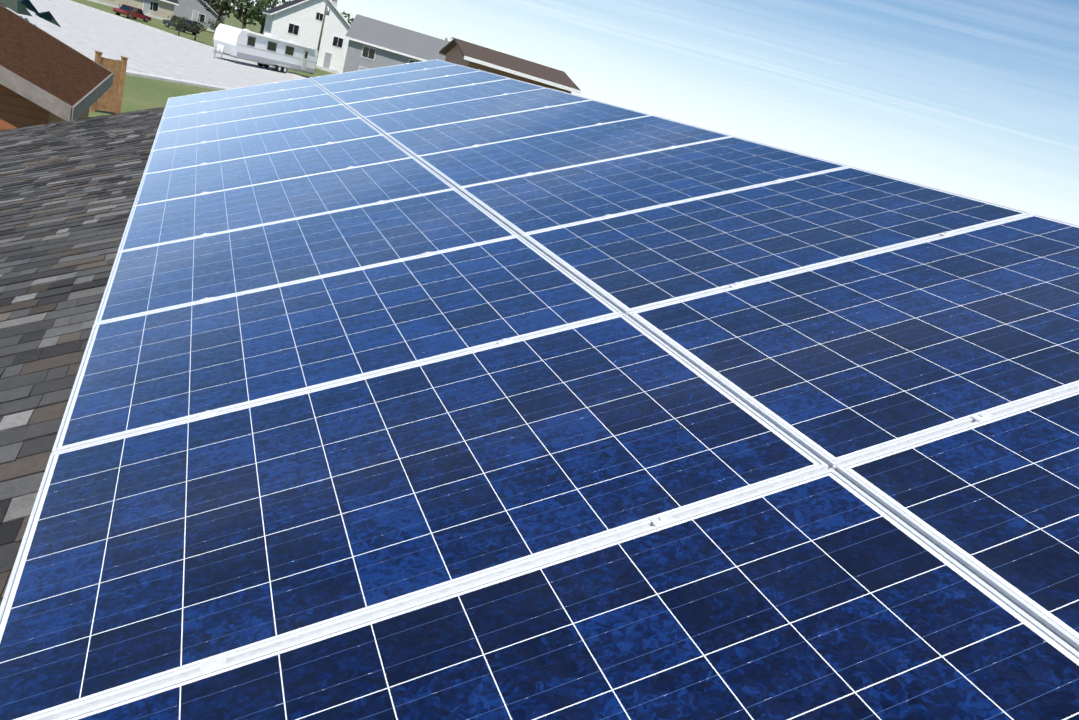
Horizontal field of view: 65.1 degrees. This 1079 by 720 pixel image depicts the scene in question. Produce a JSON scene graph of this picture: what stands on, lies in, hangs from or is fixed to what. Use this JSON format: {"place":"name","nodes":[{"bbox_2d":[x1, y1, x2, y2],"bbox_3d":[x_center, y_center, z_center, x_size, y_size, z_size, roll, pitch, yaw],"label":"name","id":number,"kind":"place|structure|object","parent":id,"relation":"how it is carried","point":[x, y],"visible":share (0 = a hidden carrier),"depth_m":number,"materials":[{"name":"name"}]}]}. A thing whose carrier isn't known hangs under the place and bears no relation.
{"place":"outdoors","nodes":[
{"label":"outdoors","id":0,"kind":"place"},
{"bbox_2d":[0,4,113,129],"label":"house","id":1,"kind":"structure","parent":0,"point":[46,78],"depth_m":12.83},
{"bbox_2d":[88,0,178,19],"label":"house","id":2,"kind":"structure","parent":0,"point":[160,9],"depth_m":124.47,"materials":[{"name":"beige"}]},
{"bbox_2d":[6,0,299,87],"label":"street","id":3,"kind":"structure","parent":0,"point":[87,32],"depth_m":65.22,"materials":[{"name":"grey concrete"}]},
{"bbox_2d":[65,0,304,89],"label":"curb","id":4,"kind":"structure","parent":3,"relation":"on","point":[132,72],"depth_m":48.72,"materials":[{"name":"concrete"}]},
{"bbox_2d":[213,23,317,76],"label":"travel trailer","id":5,"kind":"object","parent":3,"relation":"on","point":[266,50],"visible":1,"depth_m":79.33,"materials":[{"name":"white paint"}]},
{"bbox_2d":[173,0,227,31],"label":"house","id":6,"kind":"structure","parent":0,"point":[192,10],"depth_m":138.73,"materials":[{"name":"grey"}]},
{"bbox_2d":[71,0,335,117],"bbox_3d":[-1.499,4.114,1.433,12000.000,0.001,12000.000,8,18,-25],"label":"ground","id":7,"kind":"structure","parent":0,"point":[141,93],"depth_m":43.85,"materials":[{"name":"green plant"}]},
{"bbox_2d":[0,0,60,26],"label":"spruce","id":8,"kind":"object","parent":7,"relation":"on","point":[20,6],"visible":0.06,"depth_m":18.09,"materials":[{"name":"green plant"}]},
{"bbox_2d":[89,51,128,113],"bbox_3d":[-14.891,-9.531,29.209,0.180,2.010,1.110,25,19,27],"label":"wooden fence","id":9,"kind":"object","parent":7,"relation":"on","point":[110,99],"depth_m":29.34,"materials":[{"name":"brown wood"}]},
{"bbox_2d":[113,3,150,21],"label":"red car","id":10,"kind":"object","parent":7,"relation":"on","point":[130,11],"visible":1,"depth_m":102.13,"materials":[{"name":"red paint"}]},
{"bbox_2d":[168,15,189,35],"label":"tree","id":11,"kind":"object","parent":7,"relation":"on","point":[178,22],"visible":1,"depth_m":91.45,"materials":[{"name":"green plant"}]},
{"bbox_2d":[163,15,199,34],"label":"pickup truck","id":12,"kind":"object","parent":7,"relation":"on","point":[166,23],"visible":0.4,"depth_m":107.28,"materials":[{"name":"grey paint"}]},
{"bbox_2d":[185,19,207,40],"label":"tree","id":13,"kind":"object","parent":7,"relation":"on","point":[199,26],"visible":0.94,"depth_m":95.01,"materials":[{"name":"green plant"}]},
{"bbox_2d":[206,19,224,30],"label":"shrub","id":14,"kind":"object","parent":7,"relation":"on","point":[213,26],"visible":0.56,"depth_m":119.26,"materials":[{"name":"green plant"}]},
{"bbox_2d":[203,0,248,25],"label":"tree","id":15,"kind":"object","parent":7,"relation":"on","point":[216,4],"visible":0.62,"depth_m":130.21,"materials":[{"name":"green plant"}]},
{"bbox_2d":[222,0,270,28],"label":"tree","id":16,"kind":"object","parent":7,"relation":"on","point":[252,11],"visible":0.98,"depth_m":127.96,"materials":[{"name":"green plant"}]},
{"bbox_2d":[242,0,289,33],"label":"tree","id":17,"kind":"object","parent":7,"relation":"on","point":[274,3],"visible":0.35,"depth_m":141.16,"materials":[{"name":"green plant"}]},
{"bbox_2d":[263,0,350,73],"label":"house","id":18,"kind":"structure","parent":7,"relation":"on","point":[298,21],"depth_m":114.91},
{"bbox_2d":[315,0,336,69],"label":"utility pole","id":19,"kind":"object","parent":7,"relation":"on","point":[325,14],"visible":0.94,"depth_m":106.48,"materials":[{"name":"brown wood"}]},
{"bbox_2d":[341,11,353,24],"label":"tree","id":20,"kind":"object","parent":7,"relation":"on","point":[348,16],"visible":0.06,"depth_m":126.56,"materials":[{"name":"green plant"}]},
{"bbox_2d":[343,14,448,72],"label":"house","id":21,"kind":"structure","parent":7,"relation":"on","point":[373,43],"depth_m":100.14,"materials":[{"name":"grey"}]},
{"bbox_2d":[439,38,580,93],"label":"house roof","id":22,"kind":"structure","parent":7,"relation":"on","point":[466,54],"depth_m":59.28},
{"bbox_2d":[220,0,1078,224],"label":"sky","id":23,"kind":"structure","parent":0,"point":[978,99],"materials":[{"name":"blue"}]},
{"bbox_3d":[0.260,0.592,6.319,10.177,4.637,13.070,8,18,-25],"label":"house body","id":24,"kind":"object","parent":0,"visible":0},
{"bbox_2d":[0,106,165,605],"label":"shingle roof","id":25,"kind":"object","parent":24,"relation":"on","point":[68,191],"visible":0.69,"depth_m":4.36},
{"bbox_2d":[0,59,1078,719],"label":"solar panel array","id":26,"kind":"object","parent":25,"relation":"on","point":[436,389],"visible":1,"depth_m":2.02,"materials":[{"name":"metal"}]}
]}

